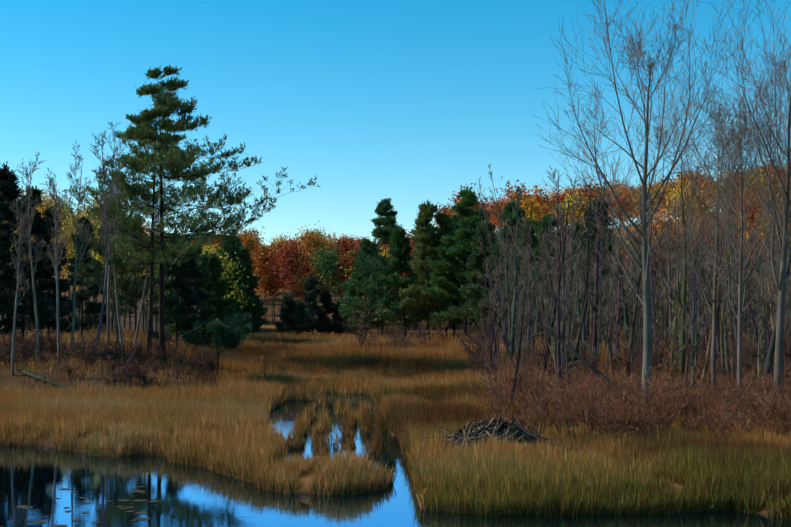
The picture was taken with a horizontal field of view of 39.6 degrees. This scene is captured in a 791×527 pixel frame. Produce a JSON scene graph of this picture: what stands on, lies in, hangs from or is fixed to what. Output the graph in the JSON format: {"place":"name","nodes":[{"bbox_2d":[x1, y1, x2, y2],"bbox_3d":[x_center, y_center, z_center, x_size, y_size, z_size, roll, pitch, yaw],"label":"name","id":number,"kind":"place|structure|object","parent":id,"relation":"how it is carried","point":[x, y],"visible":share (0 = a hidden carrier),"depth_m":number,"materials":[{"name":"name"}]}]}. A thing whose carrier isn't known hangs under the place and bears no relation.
{"place":"outdoors","nodes":[
{"label":"outdoors","id":0,"kind":"place"},
{"bbox_2d":[0,392,790,526],"bbox_3d":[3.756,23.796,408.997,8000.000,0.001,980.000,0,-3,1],"label":"water","id":1,"kind":"structure","parent":0,"point":[37,479],"depth_m":19.78,"materials":[{"name":"blue liquid"}]},
{"bbox_2d":[0,486,158,526],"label":"lily pads","id":2,"kind":"object","parent":1,"relation":"on","point":[134,519],"visible":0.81,"depth_m":19.01,"materials":[{"name":"green plant"}]},
{"bbox_2d":[0,213,790,516],"bbox_3d":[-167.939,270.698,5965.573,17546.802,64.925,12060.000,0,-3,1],"label":"ground","id":3,"kind":"structure","parent":0,"point":[267,329],"depth_m":45.64,"materials":[{"name":"brown soil"}]},
{"bbox_2d":[8,122,168,375],"bbox_3d":[-15.670,-1.883,56.805,5.764,14.669,22.030,0,-3,1],"label":"bare tree","id":4,"kind":"object","parent":3,"relation":"on","point":[105,221],"visible":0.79,"depth_m":52.72,"materials":[{"name":"grey plant"}]},
{"bbox_2d":[0,272,198,389],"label":"fallen logs","id":5,"kind":"object","parent":3,"relation":"on","point":[37,377],"visible":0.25,"depth_m":47.46,"materials":[{"name":"wood"}]},
{"bbox_2d":[0,161,220,346],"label":"evergreen trees","id":6,"kind":"object","parent":3,"relation":"on","point":[187,297],"visible":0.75,"depth_m":62.13,"materials":[{"name":"green plant"}]},
{"bbox_2d":[0,321,224,389],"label":"bank shrub","id":7,"kind":"object","parent":3,"relation":"on","point":[87,352],"visible":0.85,"depth_m":47.97,"materials":[{"name":"brown plant"}]},
{"bbox_2d":[76,196,175,345],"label":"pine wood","id":8,"kind":"object","parent":3,"relation":"on","point":[129,294],"visible":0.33,"depth_m":69.75,"materials":[{"name":"green plant"}]},
{"bbox_2d":[0,185,254,333],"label":"trees","id":9,"kind":"object","parent":3,"relation":"on","point":[67,226],"visible":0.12,"depth_m":132.78,"materials":[{"name":"green plant"}]},
{"bbox_2d":[158,248,218,334],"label":"pine wood","id":10,"kind":"object","parent":3,"relation":"on","point":[204,280],"visible":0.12,"depth_m":109.17,"materials":[{"name":"green plant"}]},
{"bbox_2d":[62,65,320,359],"bbox_3d":[-11.585,-2.880,63.852,14.358,17.651,12.327,0,-3,1],"label":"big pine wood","id":11,"kind":"object","parent":3,"relation":"on","point":[174,160],"visible":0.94,"depth_m":62.77,"materials":[{"name":"green plant"}]},
{"bbox_2d":[179,313,255,369],"bbox_3d":[-8.554,4.061,53.433,3.804,3.380,4.958,0,-3,1],"label":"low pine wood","id":12,"kind":"object","parent":3,"relation":"on","point":[217,334],"visible":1,"depth_m":52.14,"materials":[{"name":"green plant"}]},
{"bbox_2d":[200,251,249,336],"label":"pine wood","id":13,"kind":"object","parent":3,"relation":"on","point":[216,270],"visible":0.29,"depth_m":112.84,"materials":[{"name":"green plant"}]},
{"bbox_2d":[212,237,256,335],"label":"pine wood","id":14,"kind":"object","parent":3,"relation":"on","point":[233,251],"visible":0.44,"depth_m":120.95,"materials":[{"name":"green plant"}]},
{"bbox_2d":[223,244,269,332],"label":"pine wood","id":15,"kind":"object","parent":3,"relation":"on","point":[257,313],"visible":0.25,"depth_m":123.08,"materials":[{"name":"green plant"}]},
{"bbox_2d":[245,352,265,377],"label":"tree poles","id":16,"kind":"object","parent":3,"relation":"on","point":[265,366],"visible":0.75,"depth_m":52.26,"materials":[{"name":"brown plant"}]},
{"bbox_2d":[273,273,368,335],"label":"evergreen trees","id":17,"kind":"object","parent":3,"relation":"on","point":[297,310],"visible":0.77,"depth_m":170.46,"materials":[{"name":"green plant"}]},
{"bbox_2d":[338,241,388,329],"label":"pine wood","id":18,"kind":"object","parent":3,"relation":"on","point":[355,276],"visible":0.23,"depth_m":162.16,"materials":[{"name":"green plant"}]},
{"bbox_2d":[325,198,434,335],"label":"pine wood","id":19,"kind":"object","parent":3,"relation":"on","point":[379,232],"visible":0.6,"depth_m":154.63,"materials":[{"name":"green plant"}]},
{"bbox_2d":[0,325,788,375],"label":"grass","id":20,"kind":"structure","parent":3,"relation":"on","point":[327,352],"depth_m":70.15,"materials":[{"name":"brown plant"}]},
{"bbox_2d":[0,408,790,518],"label":"grass","id":21,"kind":"structure","parent":3,"relation":"on","point":[744,471],"depth_m":21.32,"materials":[{"name":"brown plant"}]},
{"bbox_2d":[0,348,790,435],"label":"grass","id":22,"kind":"structure","parent":3,"relation":"on","point":[424,393],"depth_m":38.47,"materials":[{"name":"brown plant"}]},
{"bbox_2d":[369,224,438,336],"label":"pine wood","id":23,"kind":"object","parent":3,"relation":"on","point":[397,241],"visible":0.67,"depth_m":151.46,"materials":[{"name":"green plant"}]},
{"bbox_2d":[398,244,435,332],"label":"pine wood","id":24,"kind":"object","parent":3,"relation":"on","point":[411,315],"visible":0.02,"depth_m":159.49,"materials":[{"name":"green plant"}]},
{"bbox_2d":[334,304,500,350],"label":"marsh shrub","id":25,"kind":"object","parent":3,"relation":"on","point":[362,335],"visible":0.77,"depth_m":87.52,"materials":[{"name":"brown plant"}]},
{"bbox_2d":[396,199,450,335],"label":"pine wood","id":26,"kind":"object","parent":3,"relation":"on","point":[424,230],"visible":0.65,"depth_m":146.43,"materials":[{"name":"green plant"}]},
{"bbox_2d":[415,211,470,337],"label":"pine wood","id":27,"kind":"object","parent":3,"relation":"on","point":[442,219],"visible":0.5,"depth_m":147.30,"materials":[{"name":"green plant"}]},
{"bbox_2d":[443,213,463,334],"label":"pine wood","id":28,"kind":"object","parent":3,"relation":"on","point":[455,219],"visible":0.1,"depth_m":154.71,"materials":[{"name":"green plant"}]},
{"bbox_2d":[422,186,497,337],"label":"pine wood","id":29,"kind":"object","parent":3,"relation":"on","point":[466,224],"visible":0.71,"depth_m":141.51,"materials":[{"name":"green plant"}]},
{"bbox_2d":[156,221,790,333],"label":"autumn trees","id":30,"kind":"object","parent":3,"relation":"on","point":[283,262],"visible":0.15,"depth_m":222.50,"materials":[{"name":"orange plant"}]},
{"bbox_2d":[455,206,492,332],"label":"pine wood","id":31,"kind":"object","parent":3,"relation":"on","point":[469,253],"visible":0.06,"depth_m":147.42,"materials":[{"name":"green plant"}]},
{"bbox_2d":[445,219,505,335],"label":"pine wood","id":32,"kind":"object","parent":3,"relation":"on","point":[470,306],"visible":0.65,"depth_m":134.80,"materials":[{"name":"green plant"}]},
{"bbox_2d":[423,414,563,451],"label":"beaver lodge","id":33,"kind":"structure","parent":3,"relation":"on","point":[512,430],"depth_m":24.71,"materials":[{"name":"brown wood"}]},
{"bbox_2d":[470,197,540,330],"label":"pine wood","id":34,"kind":"object","parent":3,"relation":"on","point":[509,213],"visible":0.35,"depth_m":125.87,"materials":[{"name":"green plant"}]},
{"bbox_2d":[497,217,539,334],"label":"pine wood","id":35,"kind":"object","parent":3,"relation":"on","point":[532,221],"visible":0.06,"depth_m":136.57,"materials":[{"name":"green plant"}]},
{"bbox_2d":[506,223,549,335],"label":"pine wood","id":36,"kind":"object","parent":3,"relation":"on","point":[534,240],"visible":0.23,"depth_m":123.10,"materials":[{"name":"green plant"}]},
{"bbox_2d":[504,210,592,328],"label":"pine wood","id":37,"kind":"object","parent":3,"relation":"on","point":[546,220],"visible":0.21,"depth_m":121.19,"materials":[{"name":"green plant"}]},
{"bbox_2d":[498,173,619,404],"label":"dead trees","id":38,"kind":"object","parent":3,"relation":"on","point":[554,313],"visible":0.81,"depth_m":42.51,"materials":[{"name":"wood"}]},
{"bbox_2d":[544,221,594,314],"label":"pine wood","id":39,"kind":"object","parent":3,"relation":"on","point":[578,226],"visible":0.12,"depth_m":120.22,"materials":[{"name":"green plant"}]},
{"bbox_2d":[561,196,638,345],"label":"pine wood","id":40,"kind":"object","parent":3,"relation":"on","point":[606,223],"visible":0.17,"depth_m":112.17,"materials":[{"name":"green plant"}]},
{"bbox_2d":[432,160,790,238],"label":"autumn trees","id":41,"kind":"object","parent":3,"relation":"on","point":[534,207],"visible":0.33,"depth_m":386.60,"materials":[{"name":"orange plant"}]},
{"bbox_2d":[458,302,790,385],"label":"shrub","id":42,"kind":"object","parent":3,"relation":"on","point":[656,358],"visible":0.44,"depth_m":47.56,"materials":[{"name":"brown plant"}]},
{"bbox_2d":[471,224,780,338],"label":"bare tree","id":43,"kind":"object","parent":3,"relation":"on","point":[655,268],"visible":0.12,"depth_m":144.85,"materials":[{"name":"grey plant"}]},
{"bbox_2d":[463,343,790,440],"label":"bank shrub","id":44,"kind":"object","parent":3,"relation":"on","point":[675,397],"visible":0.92,"depth_m":28.66,"materials":[{"name":"brown plant"}]},
{"bbox_2d":[476,146,790,392],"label":"bare trees","id":45,"kind":"object","parent":3,"relation":"on","point":[771,352],"visible":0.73,"depth_m":40.28,"materials":[{"name":"grey plant"}]},
{"bbox_2d":[477,161,790,390],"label":"dead tree","id":46,"kind":"object","parent":3,"relation":"on","point":[692,312],"visible":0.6,"depth_m":55.59,"materials":[{"name":"wood"}]},
{"bbox_2d":[479,218,790,373],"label":"snag tree","id":47,"kind":"object","parent":3,"relation":"on","point":[660,321],"visible":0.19,"depth_m":67.96,"materials":[{"name":"grey plant"}]},
{"bbox_2d":[524,278,786,388],"bbox_3d":[8.588,2.859,40.097,6.875,4.961,11.585,-3,-4,43],"label":"leaning dead tree","id":48,"kind":"object","parent":3,"relation":"on","point":[582,359],"visible":0.52,"depth_m":41.93,"materials":[{"name":"wood"}]},
{"bbox_2d":[535,0,790,417],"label":"tall bare tree","id":49,"kind":"object","parent":3,"relation":"on","point":[734,155],"visible":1,"depth_m":32.19,"materials":[{"name":"grey plant"}]},
{"bbox_2d":[0,0,790,245],"label":"sky","id":50,"kind":"structure","parent":0,"point":[408,103],"materials":[{"name":"blue"}]}
]}

